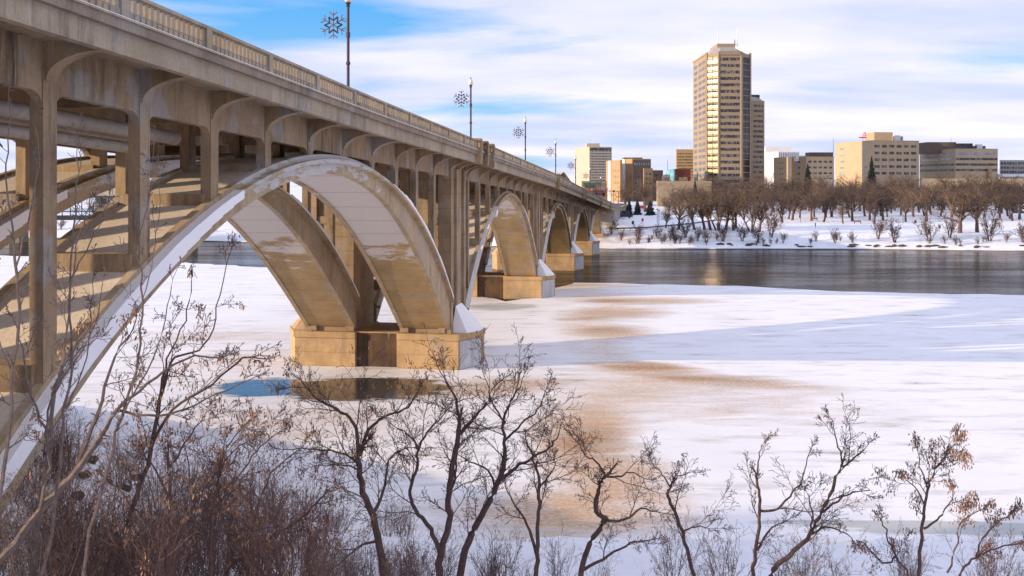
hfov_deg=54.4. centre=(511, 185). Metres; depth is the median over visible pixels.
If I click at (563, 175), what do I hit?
gabled house
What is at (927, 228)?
shore shrub
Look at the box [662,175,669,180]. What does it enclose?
building
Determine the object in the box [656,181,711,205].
parking structure
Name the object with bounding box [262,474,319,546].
bank shrub
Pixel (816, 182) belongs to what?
bare tree
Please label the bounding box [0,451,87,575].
bank shrub
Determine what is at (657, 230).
shore shrub
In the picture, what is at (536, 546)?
bare tree
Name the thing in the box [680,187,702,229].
bare tree
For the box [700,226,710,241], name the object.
shore shrub
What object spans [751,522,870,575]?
bank shrub
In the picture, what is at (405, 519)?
bank shrub
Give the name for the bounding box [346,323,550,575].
bare tree
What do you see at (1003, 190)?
bare tree
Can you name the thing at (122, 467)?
bank shrub
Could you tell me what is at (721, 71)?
window
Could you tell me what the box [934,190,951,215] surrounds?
bare tree
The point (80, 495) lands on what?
bank shrub
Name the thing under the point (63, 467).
bank shrub
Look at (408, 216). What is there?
arch bridge
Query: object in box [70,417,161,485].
bank shrub
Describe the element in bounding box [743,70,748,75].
window
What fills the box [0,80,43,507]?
bare tree
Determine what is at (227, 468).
bank shrub
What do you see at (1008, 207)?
bare tree
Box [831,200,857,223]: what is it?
bare tree
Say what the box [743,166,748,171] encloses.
window
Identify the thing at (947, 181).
bare tree
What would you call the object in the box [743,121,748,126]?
window
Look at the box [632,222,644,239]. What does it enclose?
shore shrub
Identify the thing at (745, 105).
window
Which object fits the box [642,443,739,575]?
bare tree
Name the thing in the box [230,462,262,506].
bank shrub
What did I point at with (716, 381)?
ice
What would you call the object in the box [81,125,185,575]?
bare tree
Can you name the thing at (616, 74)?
sky
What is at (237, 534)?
bank shrub
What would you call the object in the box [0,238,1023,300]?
water
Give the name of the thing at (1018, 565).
bank shrub
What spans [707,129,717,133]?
window
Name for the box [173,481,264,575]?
bank shrub
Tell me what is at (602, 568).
bank shrub
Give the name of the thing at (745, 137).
window
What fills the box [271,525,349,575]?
bank shrub
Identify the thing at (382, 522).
bank shrub
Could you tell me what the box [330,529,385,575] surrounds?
bank shrub
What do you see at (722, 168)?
window
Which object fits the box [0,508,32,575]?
bank shrub
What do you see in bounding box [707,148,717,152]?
window
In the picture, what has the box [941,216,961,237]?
shore shrub
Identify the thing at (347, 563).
bank shrub
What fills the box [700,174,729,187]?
bare tree
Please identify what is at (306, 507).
bank shrub
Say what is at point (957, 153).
window
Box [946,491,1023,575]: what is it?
bare tree
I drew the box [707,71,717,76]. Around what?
window
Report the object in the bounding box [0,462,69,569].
bank shrub
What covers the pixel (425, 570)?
bank shrub
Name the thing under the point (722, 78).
window
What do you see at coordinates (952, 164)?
window
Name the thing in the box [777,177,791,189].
bare tree
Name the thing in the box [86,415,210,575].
bank shrub
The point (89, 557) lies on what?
bank shrub
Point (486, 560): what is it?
bank shrub
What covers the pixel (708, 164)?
window
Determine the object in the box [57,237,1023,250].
shore ice
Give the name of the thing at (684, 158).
ochre building
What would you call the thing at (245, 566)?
bank shrub
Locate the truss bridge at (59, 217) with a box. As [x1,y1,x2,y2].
[11,196,114,242]
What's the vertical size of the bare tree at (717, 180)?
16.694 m
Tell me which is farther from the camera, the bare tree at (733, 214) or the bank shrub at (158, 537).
the bare tree at (733, 214)
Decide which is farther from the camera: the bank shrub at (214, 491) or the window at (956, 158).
the window at (956, 158)
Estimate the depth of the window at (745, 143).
498.39 m
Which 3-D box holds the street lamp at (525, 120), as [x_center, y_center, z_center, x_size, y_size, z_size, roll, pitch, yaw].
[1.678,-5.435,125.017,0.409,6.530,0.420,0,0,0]
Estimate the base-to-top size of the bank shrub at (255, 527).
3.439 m
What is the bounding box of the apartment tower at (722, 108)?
[693,28,750,190]
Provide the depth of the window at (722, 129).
495.00 m
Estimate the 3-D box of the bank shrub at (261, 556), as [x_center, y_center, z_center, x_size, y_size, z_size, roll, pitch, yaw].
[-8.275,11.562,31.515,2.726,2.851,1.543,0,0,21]
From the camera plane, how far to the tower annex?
521.52 m
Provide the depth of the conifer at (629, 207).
371.64 m
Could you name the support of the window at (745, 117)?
in the apartment tower at (722, 108)
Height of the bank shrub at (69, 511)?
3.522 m
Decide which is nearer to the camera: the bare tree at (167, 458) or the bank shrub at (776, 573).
the bare tree at (167, 458)
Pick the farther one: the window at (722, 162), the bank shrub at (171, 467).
the window at (722, 162)
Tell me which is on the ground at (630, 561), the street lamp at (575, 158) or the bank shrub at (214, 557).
the bank shrub at (214, 557)
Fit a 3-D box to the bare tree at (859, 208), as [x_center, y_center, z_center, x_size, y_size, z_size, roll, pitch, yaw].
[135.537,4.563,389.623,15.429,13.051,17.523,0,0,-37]
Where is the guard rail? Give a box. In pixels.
[606,218,734,229]
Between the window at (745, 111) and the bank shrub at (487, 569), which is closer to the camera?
the bank shrub at (487, 569)
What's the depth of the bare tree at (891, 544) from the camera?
23.95 m
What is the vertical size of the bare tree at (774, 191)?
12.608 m
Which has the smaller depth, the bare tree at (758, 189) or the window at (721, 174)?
the bare tree at (758, 189)
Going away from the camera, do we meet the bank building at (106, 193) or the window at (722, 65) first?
the bank building at (106, 193)
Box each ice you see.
[0,255,1023,542]
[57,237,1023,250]
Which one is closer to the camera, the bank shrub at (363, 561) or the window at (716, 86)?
the bank shrub at (363, 561)
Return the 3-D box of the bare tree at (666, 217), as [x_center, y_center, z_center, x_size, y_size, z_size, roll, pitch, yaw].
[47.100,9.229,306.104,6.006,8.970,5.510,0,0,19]
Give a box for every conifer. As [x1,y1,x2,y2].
[625,199,632,214]
[632,199,641,214]
[645,201,656,215]
[804,163,812,192]
[866,156,877,186]
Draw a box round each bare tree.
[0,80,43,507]
[0,303,276,563]
[1,187,112,575]
[40,112,121,575]
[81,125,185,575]
[82,392,269,575]
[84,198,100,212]
[87,195,107,208]
[106,232,280,575]
[165,400,297,575]
[210,425,343,575]
[259,340,431,575]
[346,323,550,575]
[432,324,603,575]
[491,417,596,575]
[554,412,679,575]
[605,180,644,207]
[631,176,663,211]
[637,173,670,193]
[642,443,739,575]
[659,194,682,216]
[659,203,672,227]
[664,183,688,212]
[667,196,699,228]
[670,169,690,180]
[677,185,700,207]
[678,185,696,198]
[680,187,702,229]
[689,184,736,229]
[690,187,709,229]
[697,185,718,229]
[698,184,717,200]
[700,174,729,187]
[701,171,734,191]
[704,186,731,209]
[707,177,730,209]
[714,186,740,227]
[715,187,755,230]
[718,177,759,213]
[724,184,772,230]
[725,185,754,228]
[728,170,758,193]
[734,428,836,575]
[739,173,782,208]
[742,174,772,198]
[747,180,779,207]
[747,186,774,231]
[751,169,772,185]
[760,184,781,215]
[763,183,797,211]
[763,190,806,222]
[768,394,882,575]
[771,178,814,208]
[771,182,804,212]
[773,181,810,219]
[775,188,801,213]
[776,188,799,218]
[777,175,819,209]
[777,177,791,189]
[781,173,805,191]
[785,185,830,220]
[791,193,812,217]
[795,176,838,191]
[797,176,821,199]
[801,189,823,216]
[802,174,831,205]
[802,186,837,221]
[805,175,841,212]
[812,181,837,216]
[820,183,854,216]
[828,185,882,220]
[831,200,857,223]
[833,172,868,192]
[833,174,871,213]
[837,182,879,210]
[837,186,860,216]
[847,504,916,575]
[852,186,888,219]
[857,198,887,222]
[858,176,892,210]
[858,177,882,191]
[858,186,873,215]
[859,179,887,194]
[864,423,975,575]
[866,189,897,215]
[871,191,897,219]
[874,172,907,208]
[878,173,921,205]
[879,192,897,216]
[880,178,920,210]
[886,182,910,214]
[887,190,898,212]
[890,176,922,204]
[890,193,922,221]
[892,184,930,216]
[897,173,919,187]
[900,183,944,220]
[909,180,935,212]
[909,190,936,215]
[911,183,950,213]
[915,181,966,212]
[915,182,953,208]
[926,174,964,191]
[926,186,1000,232]
[929,189,969,216]
[933,181,954,209]
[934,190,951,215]
[939,177,981,191]
[940,179,970,197]
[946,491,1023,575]
[951,179,991,205]
[952,186,981,216]
[953,185,1013,231]
[959,170,994,191]
[961,175,986,190]
[965,181,993,211]
[973,171,1001,189]
[973,174,1023,196]
[973,183,998,217]
[978,181,1017,217]
[981,183,1017,212]
[985,174,1002,208]
[988,185,1023,220]
[989,191,1021,215]
[991,187,1023,219]
[993,174,1013,212]
[998,176,1023,198]
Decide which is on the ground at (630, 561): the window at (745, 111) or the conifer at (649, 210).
the conifer at (649, 210)
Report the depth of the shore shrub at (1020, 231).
271.02 m
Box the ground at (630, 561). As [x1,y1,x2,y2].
[0,187,1023,575]
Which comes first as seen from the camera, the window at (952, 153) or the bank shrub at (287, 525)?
the bank shrub at (287, 525)
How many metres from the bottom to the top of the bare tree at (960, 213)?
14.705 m
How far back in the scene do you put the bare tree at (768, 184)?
400.97 m
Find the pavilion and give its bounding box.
[1000,160,1023,178]
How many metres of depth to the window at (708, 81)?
497.90 m
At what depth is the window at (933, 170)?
589.62 m
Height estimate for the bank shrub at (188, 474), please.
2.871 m
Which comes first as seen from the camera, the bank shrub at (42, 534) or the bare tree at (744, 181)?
the bank shrub at (42, 534)
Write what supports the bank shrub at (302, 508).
on the ground at (630, 561)
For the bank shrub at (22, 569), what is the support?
on the ground at (630, 561)
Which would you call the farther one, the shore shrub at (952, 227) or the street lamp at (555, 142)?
the shore shrub at (952, 227)
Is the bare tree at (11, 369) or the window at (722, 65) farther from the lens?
the window at (722, 65)
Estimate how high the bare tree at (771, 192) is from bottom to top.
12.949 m
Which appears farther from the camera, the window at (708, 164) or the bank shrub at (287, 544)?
the window at (708, 164)
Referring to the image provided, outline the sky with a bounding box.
[0,0,1023,186]
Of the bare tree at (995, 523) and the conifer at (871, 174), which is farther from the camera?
the conifer at (871, 174)
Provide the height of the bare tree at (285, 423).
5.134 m
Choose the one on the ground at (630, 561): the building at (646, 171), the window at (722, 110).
the building at (646, 171)
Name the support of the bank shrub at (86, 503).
on the ground at (630, 561)
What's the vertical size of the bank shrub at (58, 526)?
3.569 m
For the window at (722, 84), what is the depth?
495.00 m
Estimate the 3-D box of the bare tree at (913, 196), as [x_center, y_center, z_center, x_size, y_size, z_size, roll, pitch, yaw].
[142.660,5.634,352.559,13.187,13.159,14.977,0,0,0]
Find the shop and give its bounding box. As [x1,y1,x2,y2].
[581,181,606,198]
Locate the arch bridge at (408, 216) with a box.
[0,0,626,511]
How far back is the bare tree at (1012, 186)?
410.27 m
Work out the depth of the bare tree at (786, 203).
344.14 m
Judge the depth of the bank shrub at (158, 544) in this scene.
27.69 m
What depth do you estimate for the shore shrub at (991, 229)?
271.87 m
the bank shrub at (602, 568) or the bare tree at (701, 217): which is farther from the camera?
the bare tree at (701, 217)
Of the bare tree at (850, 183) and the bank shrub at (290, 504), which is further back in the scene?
the bare tree at (850, 183)
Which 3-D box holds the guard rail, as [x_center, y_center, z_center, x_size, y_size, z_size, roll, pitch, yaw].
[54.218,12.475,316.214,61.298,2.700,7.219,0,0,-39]
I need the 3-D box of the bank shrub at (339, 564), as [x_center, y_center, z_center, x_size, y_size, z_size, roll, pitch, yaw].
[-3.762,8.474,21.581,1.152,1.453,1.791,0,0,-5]
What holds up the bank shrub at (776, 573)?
on the ground at (630, 561)
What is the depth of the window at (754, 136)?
521.54 m
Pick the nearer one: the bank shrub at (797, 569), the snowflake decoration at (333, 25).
the bank shrub at (797, 569)
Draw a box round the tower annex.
[751,95,764,198]
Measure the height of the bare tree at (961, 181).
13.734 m
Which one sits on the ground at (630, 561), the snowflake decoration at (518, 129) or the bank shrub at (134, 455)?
the bank shrub at (134, 455)
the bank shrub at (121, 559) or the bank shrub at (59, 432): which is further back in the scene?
the bank shrub at (59, 432)
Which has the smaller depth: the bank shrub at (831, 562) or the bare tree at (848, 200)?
the bank shrub at (831, 562)
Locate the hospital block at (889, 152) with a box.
[835,129,918,192]
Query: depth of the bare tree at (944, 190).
394.77 m
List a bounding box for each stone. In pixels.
[78,471,90,477]
[87,455,98,464]
[116,484,130,490]
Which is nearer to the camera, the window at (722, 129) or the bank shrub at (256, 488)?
the bank shrub at (256, 488)
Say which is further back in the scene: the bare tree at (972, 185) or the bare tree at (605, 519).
the bare tree at (972, 185)
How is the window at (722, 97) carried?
in the apartment tower at (722, 108)
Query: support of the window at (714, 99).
in the apartment tower at (722, 108)
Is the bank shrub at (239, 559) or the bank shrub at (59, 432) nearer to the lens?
the bank shrub at (239, 559)
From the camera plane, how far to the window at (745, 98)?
498.39 m
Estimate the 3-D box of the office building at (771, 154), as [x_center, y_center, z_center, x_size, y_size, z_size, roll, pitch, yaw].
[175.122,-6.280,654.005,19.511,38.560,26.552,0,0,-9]
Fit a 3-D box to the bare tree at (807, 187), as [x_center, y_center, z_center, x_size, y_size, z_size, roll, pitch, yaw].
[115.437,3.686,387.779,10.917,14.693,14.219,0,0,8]
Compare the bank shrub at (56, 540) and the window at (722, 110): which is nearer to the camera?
the bank shrub at (56, 540)
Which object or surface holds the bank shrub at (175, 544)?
on the ground at (630, 561)
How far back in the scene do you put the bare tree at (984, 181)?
429.61 m
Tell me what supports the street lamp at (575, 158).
on the arch bridge at (408, 216)
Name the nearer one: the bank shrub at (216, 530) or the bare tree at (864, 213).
the bank shrub at (216, 530)
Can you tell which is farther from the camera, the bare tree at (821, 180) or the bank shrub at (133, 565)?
the bare tree at (821, 180)
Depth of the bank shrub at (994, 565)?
19.44 m
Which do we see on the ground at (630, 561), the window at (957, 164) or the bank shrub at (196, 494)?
the bank shrub at (196, 494)
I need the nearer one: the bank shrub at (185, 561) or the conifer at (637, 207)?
the bank shrub at (185, 561)
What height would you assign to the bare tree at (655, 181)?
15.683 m
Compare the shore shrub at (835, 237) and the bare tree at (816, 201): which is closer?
the shore shrub at (835, 237)
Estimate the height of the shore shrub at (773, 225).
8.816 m
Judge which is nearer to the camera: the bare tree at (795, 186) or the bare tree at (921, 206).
the bare tree at (921, 206)
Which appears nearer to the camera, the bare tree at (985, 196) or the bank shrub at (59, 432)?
the bank shrub at (59, 432)
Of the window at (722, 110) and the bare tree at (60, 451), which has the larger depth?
the window at (722, 110)
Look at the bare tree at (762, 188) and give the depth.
396.79 m
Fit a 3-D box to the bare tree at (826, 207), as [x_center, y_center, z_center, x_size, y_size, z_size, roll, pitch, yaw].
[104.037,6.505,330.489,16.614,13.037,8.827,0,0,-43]
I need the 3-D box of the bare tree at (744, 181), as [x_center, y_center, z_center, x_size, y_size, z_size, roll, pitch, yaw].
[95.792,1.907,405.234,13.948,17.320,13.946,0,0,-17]
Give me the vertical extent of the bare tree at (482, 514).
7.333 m
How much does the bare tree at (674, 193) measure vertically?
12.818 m
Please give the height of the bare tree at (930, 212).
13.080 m
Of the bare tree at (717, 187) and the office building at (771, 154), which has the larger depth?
the office building at (771, 154)
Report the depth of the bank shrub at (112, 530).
25.75 m
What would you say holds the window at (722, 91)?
in the apartment tower at (722, 108)
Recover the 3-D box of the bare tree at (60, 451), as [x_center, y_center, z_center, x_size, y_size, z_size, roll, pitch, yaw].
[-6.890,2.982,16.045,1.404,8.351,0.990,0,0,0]
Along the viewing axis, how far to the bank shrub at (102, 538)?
23.81 m
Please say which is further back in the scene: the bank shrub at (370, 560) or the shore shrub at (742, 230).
the shore shrub at (742, 230)
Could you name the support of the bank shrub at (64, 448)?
on the ground at (630, 561)
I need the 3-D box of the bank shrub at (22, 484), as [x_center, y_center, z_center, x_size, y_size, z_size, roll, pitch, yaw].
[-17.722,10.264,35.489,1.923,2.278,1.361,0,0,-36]
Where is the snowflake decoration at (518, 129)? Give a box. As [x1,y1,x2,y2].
[513,126,523,138]
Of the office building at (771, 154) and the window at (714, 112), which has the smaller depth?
the window at (714, 112)
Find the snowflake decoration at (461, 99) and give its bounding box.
[454,91,469,106]
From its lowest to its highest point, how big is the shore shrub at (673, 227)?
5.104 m
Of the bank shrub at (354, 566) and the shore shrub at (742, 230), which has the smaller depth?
the bank shrub at (354, 566)
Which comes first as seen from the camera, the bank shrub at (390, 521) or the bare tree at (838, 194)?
the bank shrub at (390, 521)
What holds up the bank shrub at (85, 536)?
on the ground at (630, 561)
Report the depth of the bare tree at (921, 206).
359.10 m
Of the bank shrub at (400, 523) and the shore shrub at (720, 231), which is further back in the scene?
the shore shrub at (720, 231)
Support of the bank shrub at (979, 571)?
on the ground at (630, 561)
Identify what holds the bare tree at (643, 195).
on the ground at (630, 561)
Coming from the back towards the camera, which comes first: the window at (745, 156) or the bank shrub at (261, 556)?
the window at (745, 156)
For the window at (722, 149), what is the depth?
495.00 m
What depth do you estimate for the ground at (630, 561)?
41.01 m
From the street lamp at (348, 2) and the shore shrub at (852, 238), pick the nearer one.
the street lamp at (348, 2)
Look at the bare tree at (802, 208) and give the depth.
350.69 m
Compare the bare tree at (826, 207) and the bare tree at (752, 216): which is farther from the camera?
the bare tree at (826, 207)
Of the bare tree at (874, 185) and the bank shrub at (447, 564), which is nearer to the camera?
the bank shrub at (447, 564)
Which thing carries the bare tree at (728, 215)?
on the ground at (630, 561)
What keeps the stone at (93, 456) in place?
on the ground at (630, 561)
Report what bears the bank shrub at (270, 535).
on the ground at (630, 561)
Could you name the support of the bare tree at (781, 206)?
on the ground at (630, 561)
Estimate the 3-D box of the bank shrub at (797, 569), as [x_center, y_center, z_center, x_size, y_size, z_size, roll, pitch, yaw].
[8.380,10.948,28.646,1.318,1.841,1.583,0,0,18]
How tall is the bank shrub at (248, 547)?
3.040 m
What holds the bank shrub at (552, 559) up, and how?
on the ground at (630, 561)
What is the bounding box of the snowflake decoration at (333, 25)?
[320,12,346,37]
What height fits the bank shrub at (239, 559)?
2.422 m
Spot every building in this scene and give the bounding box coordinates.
[95,188,114,209]
[606,160,621,201]
[621,157,650,201]
[643,168,652,204]
[653,170,662,200]
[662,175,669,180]
[666,169,674,180]
[667,159,690,180]
[676,145,692,180]
[764,147,798,187]
[811,179,831,187]
[922,179,1023,191]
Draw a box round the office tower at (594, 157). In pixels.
[575,143,611,185]
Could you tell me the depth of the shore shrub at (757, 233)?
275.34 m
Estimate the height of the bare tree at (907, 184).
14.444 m
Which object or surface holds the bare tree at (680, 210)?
on the ground at (630, 561)
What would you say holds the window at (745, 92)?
in the apartment tower at (722, 108)
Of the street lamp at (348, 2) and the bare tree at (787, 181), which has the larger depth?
the bare tree at (787, 181)
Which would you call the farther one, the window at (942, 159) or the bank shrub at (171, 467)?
the window at (942, 159)
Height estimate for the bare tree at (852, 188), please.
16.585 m
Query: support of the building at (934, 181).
on the ground at (630, 561)
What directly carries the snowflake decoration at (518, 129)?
attached to the street lamp at (525, 120)
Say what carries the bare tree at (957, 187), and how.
on the ground at (630, 561)
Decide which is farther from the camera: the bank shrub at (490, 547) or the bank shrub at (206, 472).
the bank shrub at (206, 472)
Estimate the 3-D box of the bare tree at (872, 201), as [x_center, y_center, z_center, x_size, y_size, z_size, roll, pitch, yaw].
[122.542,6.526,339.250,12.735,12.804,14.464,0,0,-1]
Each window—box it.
[707,58,717,63]
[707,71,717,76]
[707,77,717,82]
[707,85,717,88]
[707,90,717,95]
[707,96,717,101]
[707,109,717,114]
[707,116,717,120]
[707,124,717,127]
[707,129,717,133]
[707,135,717,139]
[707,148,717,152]
[707,162,717,165]
[721,58,738,60]
[721,64,738,66]
[721,71,738,72]
[721,77,738,79]
[721,83,738,85]
[721,90,738,92]
[721,96,738,98]
[721,103,738,105]
[721,109,738,111]
[721,116,738,118]
[721,122,738,124]
[721,128,738,130]
[721,135,738,137]
[721,141,738,143]
[721,148,738,150]
[721,154,738,156]
[721,161,738,163]
[721,167,738,169]
[721,174,738,175]
[743,57,748,63]
[743,64,748,69]
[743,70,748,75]
[743,77,748,82]
[743,83,748,88]
[743,89,748,95]
[743,96,748,101]
[743,102,748,107]
[743,109,748,114]
[743,115,748,120]
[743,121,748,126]
[743,128,748,133]
[743,134,748,139]
[743,141,748,146]
[743,147,748,152]
[743,154,748,158]
[743,160,748,165]
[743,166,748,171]
[753,135,762,137]
[920,152,953,155]
[920,158,953,161]
[920,163,953,166]
[920,169,953,171]
[956,152,996,154]
[956,158,996,159]
[956,163,996,165]
[956,169,996,170]
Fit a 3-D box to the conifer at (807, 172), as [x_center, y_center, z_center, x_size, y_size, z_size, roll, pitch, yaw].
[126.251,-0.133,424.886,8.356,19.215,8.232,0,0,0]
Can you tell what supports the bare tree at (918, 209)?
on the ground at (630, 561)
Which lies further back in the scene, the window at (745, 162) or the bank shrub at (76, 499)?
the window at (745, 162)
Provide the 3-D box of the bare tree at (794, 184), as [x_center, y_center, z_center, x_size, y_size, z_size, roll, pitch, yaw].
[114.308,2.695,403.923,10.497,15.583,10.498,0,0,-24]
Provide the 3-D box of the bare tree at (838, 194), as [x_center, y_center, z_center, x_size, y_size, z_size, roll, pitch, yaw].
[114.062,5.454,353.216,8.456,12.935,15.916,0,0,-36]
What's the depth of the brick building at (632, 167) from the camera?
481.82 m
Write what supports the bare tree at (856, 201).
on the ground at (630, 561)
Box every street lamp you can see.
[345,0,351,86]
[469,78,472,136]
[524,117,526,159]
[554,139,556,172]
[574,155,576,183]
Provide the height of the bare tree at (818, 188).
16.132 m
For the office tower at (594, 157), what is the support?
on the ground at (630, 561)
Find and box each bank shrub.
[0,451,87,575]
[0,459,118,575]
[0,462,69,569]
[0,471,75,575]
[0,472,91,575]
[0,474,109,575]
[0,481,75,575]
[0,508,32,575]
[1,487,107,573]
[3,475,95,575]
[4,464,103,575]
[11,469,40,504]
[18,460,52,499]
[18,486,94,574]
[19,472,111,575]
[23,449,195,575]
[25,416,70,495]
[26,473,133,575]
[36,412,74,463]
[37,412,91,484]
[38,424,111,491]
[39,493,97,575]
[41,408,106,498]
[43,477,143,575]
[46,497,138,575]
[48,476,106,520]
[53,425,98,477]
[56,484,93,519]
[58,403,103,470]
[60,489,116,563]
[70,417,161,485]
[73,489,152,574]
[79,471,151,574]
[85,467,180,575]
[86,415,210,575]
[92,436,144,484]
[94,515,137,575]
[96,494,231,575]
[98,435,144,483]
[107,505,162,575]
[113,424,161,487]
[113,478,172,575]
[122,444,229,575]
[133,460,171,518]
[134,480,226,575]
[137,483,203,575]
[139,480,254,575]
[141,481,222,574]
[153,444,192,494]
[154,450,215,508]
[157,461,265,575]
[161,479,307,575]
[165,465,213,530]
[172,462,218,503]
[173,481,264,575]
[178,433,240,507]
[184,445,260,500]
[188,463,234,533]
[191,488,246,575]
[197,470,256,557]
[201,488,294,575]
[205,448,375,575]
[211,470,271,521]
[212,496,296,575]
[217,470,333,575]
[225,463,348,575]
[225,477,308,575]
[225,513,289,575]
[226,464,275,520]
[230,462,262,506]
[230,495,311,575]
[247,442,301,522]
[247,495,310,574]
[249,466,295,516]
[249,484,294,530]
[257,462,350,557]
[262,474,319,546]
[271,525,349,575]
[272,543,331,573]
[275,523,346,575]
[285,488,315,526]
[313,521,374,575]
[314,541,362,575]
[315,491,334,533]
[315,528,360,574]
[316,530,365,575]
[324,503,349,531]
[325,503,345,533]
[326,547,362,575]
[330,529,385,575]
[334,507,363,532]
[336,546,369,575]
[346,534,422,575]
[350,531,396,575]
[372,488,408,536]
[372,507,388,532]
[374,529,443,575]
[375,546,422,575]
[376,485,418,536]
[377,525,450,575]
[381,509,428,575]
[397,523,476,575]
[398,497,418,536]
[412,516,466,575]
[453,520,535,575]
[458,521,507,575]
[473,543,520,575]
[473,553,495,575]
[509,553,540,575]
[539,522,583,575]
[575,546,617,575]
[643,507,715,575]
[691,507,783,575]
[692,552,726,575]
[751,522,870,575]
[760,539,803,575]
[781,533,814,575]
[825,544,878,575]
[861,555,930,575]
[876,517,940,575]
[877,540,927,575]
[936,520,1023,575]
[957,539,1005,575]
[983,549,1023,575]
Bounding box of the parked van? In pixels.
[620,211,632,217]
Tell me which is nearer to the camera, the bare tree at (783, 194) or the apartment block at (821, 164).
the bare tree at (783, 194)
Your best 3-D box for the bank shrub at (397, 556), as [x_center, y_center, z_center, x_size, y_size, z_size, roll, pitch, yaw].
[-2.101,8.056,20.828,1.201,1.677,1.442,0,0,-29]
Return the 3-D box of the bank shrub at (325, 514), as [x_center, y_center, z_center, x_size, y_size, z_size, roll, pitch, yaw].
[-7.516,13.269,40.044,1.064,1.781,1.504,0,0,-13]
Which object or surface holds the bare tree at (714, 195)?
on the ground at (630, 561)
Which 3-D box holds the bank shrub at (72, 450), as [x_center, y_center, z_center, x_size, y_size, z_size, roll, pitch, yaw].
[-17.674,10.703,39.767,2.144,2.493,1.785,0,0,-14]
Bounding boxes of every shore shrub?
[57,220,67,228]
[607,220,618,233]
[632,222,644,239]
[632,233,641,242]
[653,224,663,238]
[658,234,665,243]
[668,222,678,236]
[676,215,693,237]
[694,226,703,240]
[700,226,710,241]
[714,222,731,241]
[734,221,748,240]
[749,225,763,242]
[760,209,786,237]
[779,233,786,242]
[811,230,818,239]
[828,228,840,242]
[846,229,857,241]
[871,217,887,238]
[883,218,901,242]
[912,213,938,241]
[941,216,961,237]
[976,210,1004,240]
[1002,232,1011,241]
[1011,222,1023,242]
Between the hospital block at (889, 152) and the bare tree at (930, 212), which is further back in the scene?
the hospital block at (889, 152)
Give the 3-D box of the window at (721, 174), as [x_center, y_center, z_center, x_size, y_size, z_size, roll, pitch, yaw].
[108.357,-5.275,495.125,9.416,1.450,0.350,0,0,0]
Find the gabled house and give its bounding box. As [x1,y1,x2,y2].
[560,172,570,180]
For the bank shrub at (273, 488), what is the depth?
41.55 m
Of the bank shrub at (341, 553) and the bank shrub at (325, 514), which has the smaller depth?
the bank shrub at (341, 553)
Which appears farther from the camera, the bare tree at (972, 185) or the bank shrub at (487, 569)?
the bare tree at (972, 185)
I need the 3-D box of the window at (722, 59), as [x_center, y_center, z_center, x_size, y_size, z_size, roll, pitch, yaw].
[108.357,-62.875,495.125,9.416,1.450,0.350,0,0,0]
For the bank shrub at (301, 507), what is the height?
3.859 m
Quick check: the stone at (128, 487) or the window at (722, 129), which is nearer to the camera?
the stone at (128, 487)
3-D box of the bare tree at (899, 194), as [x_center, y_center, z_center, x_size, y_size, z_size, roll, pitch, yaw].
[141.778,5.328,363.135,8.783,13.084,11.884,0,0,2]
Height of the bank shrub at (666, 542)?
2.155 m
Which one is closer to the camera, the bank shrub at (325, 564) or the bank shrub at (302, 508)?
the bank shrub at (325, 564)
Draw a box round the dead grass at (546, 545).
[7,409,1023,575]
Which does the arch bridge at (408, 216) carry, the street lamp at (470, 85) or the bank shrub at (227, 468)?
the street lamp at (470, 85)
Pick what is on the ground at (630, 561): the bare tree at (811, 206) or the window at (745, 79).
the bare tree at (811, 206)
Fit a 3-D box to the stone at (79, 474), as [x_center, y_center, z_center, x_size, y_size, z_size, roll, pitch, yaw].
[-17.993,12.162,41.964,0.479,0.400,0.485,0,0,-43]
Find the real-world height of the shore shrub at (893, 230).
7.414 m
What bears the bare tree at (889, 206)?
on the ground at (630, 561)
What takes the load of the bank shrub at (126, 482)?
on the ground at (630, 561)
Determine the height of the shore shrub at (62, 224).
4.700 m
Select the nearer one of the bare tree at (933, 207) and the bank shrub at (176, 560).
the bank shrub at (176, 560)
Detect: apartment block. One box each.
[774,157,791,189]
[792,152,833,185]
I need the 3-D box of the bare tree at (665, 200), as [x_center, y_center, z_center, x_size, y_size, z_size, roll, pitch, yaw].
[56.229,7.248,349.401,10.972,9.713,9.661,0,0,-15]
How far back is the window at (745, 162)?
498.09 m
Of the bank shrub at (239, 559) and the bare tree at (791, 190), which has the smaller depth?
the bank shrub at (239, 559)
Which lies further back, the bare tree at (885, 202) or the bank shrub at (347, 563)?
the bare tree at (885, 202)

